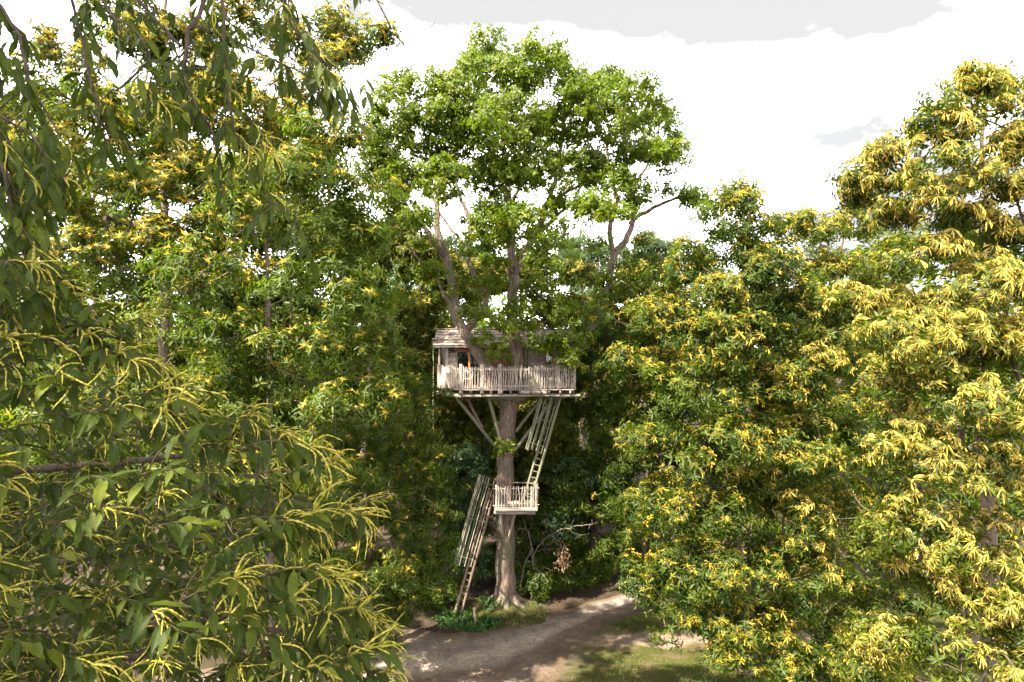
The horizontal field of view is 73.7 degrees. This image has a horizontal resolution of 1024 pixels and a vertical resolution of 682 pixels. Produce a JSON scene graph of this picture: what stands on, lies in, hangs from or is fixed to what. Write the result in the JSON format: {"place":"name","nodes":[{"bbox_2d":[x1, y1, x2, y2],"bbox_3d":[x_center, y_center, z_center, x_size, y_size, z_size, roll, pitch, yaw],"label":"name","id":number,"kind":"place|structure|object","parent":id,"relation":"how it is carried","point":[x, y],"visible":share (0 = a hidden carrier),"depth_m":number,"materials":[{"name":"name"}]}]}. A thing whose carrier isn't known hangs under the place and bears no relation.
{"place":"outdoors","nodes":[
{"label":"outdoors","id":0,"kind":"place"},
{"bbox_2d":[174,587,685,681],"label":"path","id":1,"kind":"structure","parent":0,"point":[618,610],"depth_m":25.87,"materials":[{"name":"brown soil"}]},
{"bbox_2d":[340,598,653,681],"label":"leaf litter","id":2,"kind":"object","parent":1,"relation":"on","point":[538,648],"visible":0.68,"depth_m":25.85,"materials":[{"name":"brown plant"}]},
{"bbox_2d":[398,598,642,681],"bbox_3d":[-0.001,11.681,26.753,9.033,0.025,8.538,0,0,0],"label":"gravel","id":3,"kind":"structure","parent":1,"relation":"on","point":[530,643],"depth_m":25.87,"materials":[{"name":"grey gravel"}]},
{"bbox_2d":[0,355,1023,681],"bbox_3d":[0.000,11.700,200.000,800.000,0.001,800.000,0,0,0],"label":"ground","id":4,"kind":"structure","parent":0,"point":[600,591],"depth_m":33.07,"materials":[{"name":"soil"}]},
{"bbox_2d":[0,58,357,622],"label":"chestnut tree","id":5,"kind":"object","parent":4,"relation":"on","point":[136,295],"visible":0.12,"depth_m":24.31,"materials":[{"name":"green plant"}]},
{"bbox_2d":[0,0,403,681],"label":"chestnut tree","id":6,"kind":"object","parent":4,"relation":"on","point":[340,38],"visible":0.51,"depth_m":16.73,"materials":[{"name":"green plant"}]},
{"bbox_2d":[0,241,423,681],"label":"chestnut tree","id":7,"kind":"object","parent":4,"relation":"on","point":[330,647],"visible":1,"depth_m":3.40,"materials":[{"name":"green plant"}]},
{"bbox_2d":[0,0,433,361],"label":"chestnut tree","id":8,"kind":"object","parent":4,"relation":"on","point":[52,184],"visible":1,"depth_m":3.98,"materials":[{"name":"green plant"}]},
{"bbox_2d":[65,104,420,651],"bbox_3d":[-6.156,2.991,17.913,8.152,17.653,9.618,0,0,0],"label":"chestnut tree","id":9,"kind":"object","parent":4,"relation":"on","point":[366,303],"visible":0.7,"depth_m":14.79,"materials":[{"name":"green plant"}]},
{"bbox_2d":[171,130,391,568],"bbox_3d":[-9.867,1.375,31.060,10.168,21.040,12.309,0,0,0],"label":"chestnut tree","id":10,"kind":"object","parent":4,"relation":"on","point":[281,312],"visible":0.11,"depth_m":27.47,"materials":[{"name":"green plant"}]},
{"bbox_2d":[193,363,471,659],"bbox_3d":[-6.534,5.882,25.130,10.377,12.156,10.343,0,0,0],"label":"chestnut tree","id":11,"kind":"object","parent":4,"relation":"on","point":[423,560],"visible":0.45,"depth_m":22.40,"materials":[{"name":"green plant"}]},
{"bbox_2d":[336,220,499,547],"bbox_3d":[-4.262,2.840,35.495,9.549,18.134,9.824,0,0,34],"label":"chestnut tree","id":12,"kind":"object","parent":4,"relation":"on","point":[421,324],"visible":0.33,"depth_m":32.56,"materials":[{"name":"green plant"}]},
{"bbox_2d":[374,598,478,627],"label":"soil bank","id":13,"kind":"structure","parent":4,"relation":"on","point":[425,618],"depth_m":28.86,"materials":[{"name":"brown soil"}]},
{"bbox_2d":[413,577,467,611],"bbox_3d":[-3.154,10.907,29.665,2.477,1.692,2.473,0,0,16],"label":"bush","id":14,"kind":"object","parent":13,"relation":"on","point":[452,590],"visible":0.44,"depth_m":29.14,"materials":[{"name":"green plant"}]},
{"bbox_2d":[368,228,506,511],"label":"leafy tree","id":15,"kind":"object","parent":4,"relation":"on","point":[448,239],"visible":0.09,"depth_m":44.00,"materials":[{"name":"green plant"}]},
{"bbox_2d":[432,602,477,630],"bbox_3d":[-2.393,11.542,28.395,1.988,0.934,1.874,0,0,0],"label":"ground plant","id":16,"kind":"object","parent":4,"relation":"on","point":[456,621],"visible":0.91,"depth_m":28.04,"materials":[{"name":"green plant"}]},
{"bbox_2d":[424,451,496,579],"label":"young tree","id":17,"kind":"object","parent":4,"relation":"on","point":[447,531],"visible":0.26,"depth_m":32.66,"materials":[{"name":"green plant"}]},
{"bbox_2d":[444,439,496,585],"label":"evergreen tree","id":18,"kind":"object","parent":4,"relation":"on","point":[484,455],"visible":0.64,"depth_m":31.55,"materials":[{"name":"green plant"}]},
{"bbox_2d":[445,545,495,586],"bbox_3d":[-1.767,10.708,32.276,3.610,2.135,3.546,0,0,0],"label":"bush","id":19,"kind":"object","parent":4,"relation":"on","point":[459,572],"visible":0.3,"depth_m":31.95,"materials":[{"name":"green plant"}]},
{"bbox_2d":[453,474,495,615],"bbox_3d":[-1.586,8.688,28.944,1.900,6.060,0.456,0,0,-23],"label":"ladder","id":20,"kind":"object","parent":4,"relation":"on","point":[474,542],"visible":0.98,"depth_m":28.87,"materials":[{"name":"brown wood"}]},
{"bbox_2d":[473,607,476,624],"bbox_3d":[-1.515,11.295,27.748,0.156,0.913,0.111,0,0,-21],"label":"wooden stake","id":21,"kind":"object","parent":4,"relation":"on","point":[474,611],"visible":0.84,"depth_m":27.71,"materials":[{"name":"brown wood"}]},
{"bbox_2d":[464,615,493,633],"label":"ground plant","id":22,"kind":"object","parent":4,"relation":"on","point":[476,628],"visible":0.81,"depth_m":27.56,"materials":[{"name":"green plant"}]},
{"bbox_2d":[463,612,507,632],"bbox_3d":[-1.098,11.577,28.042,1.977,0.790,1.390,0,0,-15],"label":"ground plant","id":23,"kind":"object","parent":4,"relation":"on","point":[495,624],"visible":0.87,"depth_m":27.87,"materials":[{"name":"green plant"}]},
{"bbox_2d":[477,593,510,610],"bbox_3d":[-0.691,11.496,29.637,1.681,1.097,1.208,0,0,-27],"label":"ground plant","id":24,"kind":"object","parent":4,"relation":"on","point":[486,601],"visible":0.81,"depth_m":29.41,"materials":[{"name":"green plant"}]},
{"bbox_2d":[466,601,549,628],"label":"mossy bank","id":25,"kind":"structure","parent":4,"relation":"on","point":[534,618],"depth_m":28.71,"materials":[{"name":"green plant"}]},
{"bbox_2d":[0,231,1023,530],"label":"woodland","id":26,"kind":"object","parent":4,"relation":"on","point":[690,421],"visible":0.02,"depth_m":49.62,"materials":[{"name":"green plant"}]},
{"bbox_2d":[435,251,603,552],"bbox_3d":[0.367,3.561,37.830,9.357,16.723,10.803,0,0,0],"label":"chestnut tree","id":27,"kind":"object","parent":4,"relation":"on","point":[574,274],"visible":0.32,"depth_m":34.69,"materials":[{"name":"green plant"}]},
{"bbox_2d":[347,20,710,609],"bbox_3d":[1.035,-0.283,29.807,15.099,24.359,15.963,0,0,0],"label":"oak tree","id":28,"kind":"object","parent":4,"relation":"on","point":[455,97],"visible":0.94,"depth_m":26.40,"materials":[{"name":"green plant"}]},
{"bbox_2d":[432,329,579,450],"bbox_3d":[-0.348,2.127,30.452,6.544,5.394,4.328,0,0,0],"label":"treehouse","id":29,"kind":"object","parent":28,"relation":"attached to","point":[459,360],"visible":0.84,"depth_m":29.53,"materials":[{"name":"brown wood"}]},
{"bbox_2d":[456,351,478,384],"bbox_3d":[-1.954,1.232,30.395,1.039,1.575,0.080,0,0,0],"label":"door","id":30,"kind":"structure","parent":29,"relation":"in","point":[469,352],"depth_m":30.36,"materials":[{"name":"brown wood"}]},
{"bbox_2d":[493,476,538,541],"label":"landing platform","id":31,"kind":"structure","parent":28,"relation":"attached to","point":[504,503],"depth_m":28.60,"materials":[{"name":"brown wood"}]},
{"bbox_2d":[523,387,563,503],"bbox_3d":[1.317,4.438,29.192,1.778,5.049,0.636,0,0,0],"label":"ladder","id":32,"kind":"object","parent":31,"relation":"on","point":[545,420],"visible":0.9,"depth_m":29.13,"materials":[{"name":"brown wood"}]},
{"bbox_2d":[514,559,559,603],"bbox_3d":[0.926,10.886,31.127,2.661,2.065,2.601,0,0,0],"label":"bush","id":33,"kind":"object","parent":4,"relation":"on","point":[525,585],"visible":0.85,"depth_m":30.46,"materials":[{"name":"green plant"}]},
{"bbox_2d":[513,452,572,575],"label":"young tree","id":34,"kind":"object","parent":4,"relation":"on","point":[519,522],"visible":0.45,"depth_m":33.67,"materials":[{"name":"green plant"}]},
{"bbox_2d":[515,517,596,589],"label":"bare tree","id":35,"kind":"object","parent":4,"relation":"on","point":[562,557],"visible":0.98,"depth_m":30.06,"materials":[{"name":"brown plant"}]},
{"bbox_2d":[531,548,600,594],"bbox_3d":[2.371,10.756,32.191,2.411,2.264,3.631,0,0,-31],"label":"bush","id":36,"kind":"object","parent":4,"relation":"on","point":[565,582],"visible":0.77,"depth_m":31.32,"materials":[{"name":"green plant"}]},
{"bbox_2d":[540,446,602,585],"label":"evergreen tree","id":37,"kind":"object","parent":4,"relation":"on","point":[553,522],"visible":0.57,"depth_m":31.04,"materials":[{"name":"green plant"}]},
{"bbox_2d":[552,225,620,485],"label":"leafy tree","id":38,"kind":"object","parent":4,"relation":"on","point":[603,259],"visible":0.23,"depth_m":45.11,"materials":[{"name":"green plant"}]},
{"bbox_2d":[548,510,625,579],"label":"young tree","id":39,"kind":"object","parent":4,"relation":"on","point":[586,545],"visible":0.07,"depth_m":34.40,"materials":[{"name":"green plant"}]},
{"bbox_2d":[530,310,655,577],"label":"leafy tree","id":40,"kind":"object","parent":4,"relation":"on","point":[591,409],"visible":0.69,"depth_m":30.91,"materials":[{"name":"green plant"}]},
{"bbox_2d":[567,549,621,590],"bbox_3d":[3.806,11.030,33.382,2.646,1.869,4.092,0,0,45],"label":"bush","id":41,"kind":"object","parent":4,"relation":"on","point":[592,567],"visible":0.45,"depth_m":32.98,"materials":[{"name":"green plant"}]},
{"bbox_2d":[582,252,704,557],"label":"chestnut tree","id":42,"kind":"object","parent":4,"relation":"on","point":[635,381],"visible":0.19,"depth_m":33.42,"materials":[{"name":"green plant"}]},
{"bbox_2d":[614,220,726,476],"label":"leafy tree","id":43,"kind":"object","parent":4,"relation":"on","point":[660,244],"visible":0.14,"depth_m":42.73,"materials":[{"name":"green plant"}]},
{"bbox_2d":[615,307,867,574],"bbox_3d":[11.299,4.773,30.897,13.360,14.127,6.087,0,0,-8],"label":"chestnut tree","id":44,"kind":"object","parent":4,"relation":"on","point":[771,528],"visible":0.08,"depth_m":29.64,"materials":[{"name":"green plant"}]},
{"bbox_2d":[589,168,901,681],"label":"chestnut tree","id":45,"kind":"object","parent":4,"relation":"on","point":[735,363],"visible":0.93,"depth_m":19.20,"materials":[{"name":"green plant"}]},
{"bbox_2d":[733,202,916,565],"bbox_3d":[14.232,2.882,31.963,7.112,17.892,11.979,0,0,0],"label":"chestnut tree","id":46,"kind":"object","parent":4,"relation":"on","point":[804,226],"visible":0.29,"depth_m":28.28,"materials":[{"name":"green plant"}]},
{"bbox_2d":[744,58,1023,681],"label":"chestnut tree","id":47,"kind":"object","parent":4,"relation":"on","point":[980,340],"visible":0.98,"depth_m":12.11,"materials":[{"name":"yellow plant"}]},
{"bbox_2d":[858,217,1023,660],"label":"chestnut tree","id":48,"kind":"object","parent":4,"relation":"on","point":[1011,503],"visible":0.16,"depth_m":21.95,"materials":[{"name":"green plant"}]},
{"bbox_2d":[0,0,1023,353],"label":"sky","id":49,"kind":"structure","parent":0,"point":[784,92],"materials":[{"name":"white"}]},
{"bbox_2d":[565,628,1009,652],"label":"side path","id":50,"kind":"structure","parent":0,"point":[638,639],"depth_m":26.73,"materials":[{"name":"beige soil"}]},
{"bbox_2d":[553,579,1023,681],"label":"lawn","id":51,"kind":"structure","parent":0,"point":[587,655],"depth_m":24.91,"materials":[{"name":"plant"}]}
]}

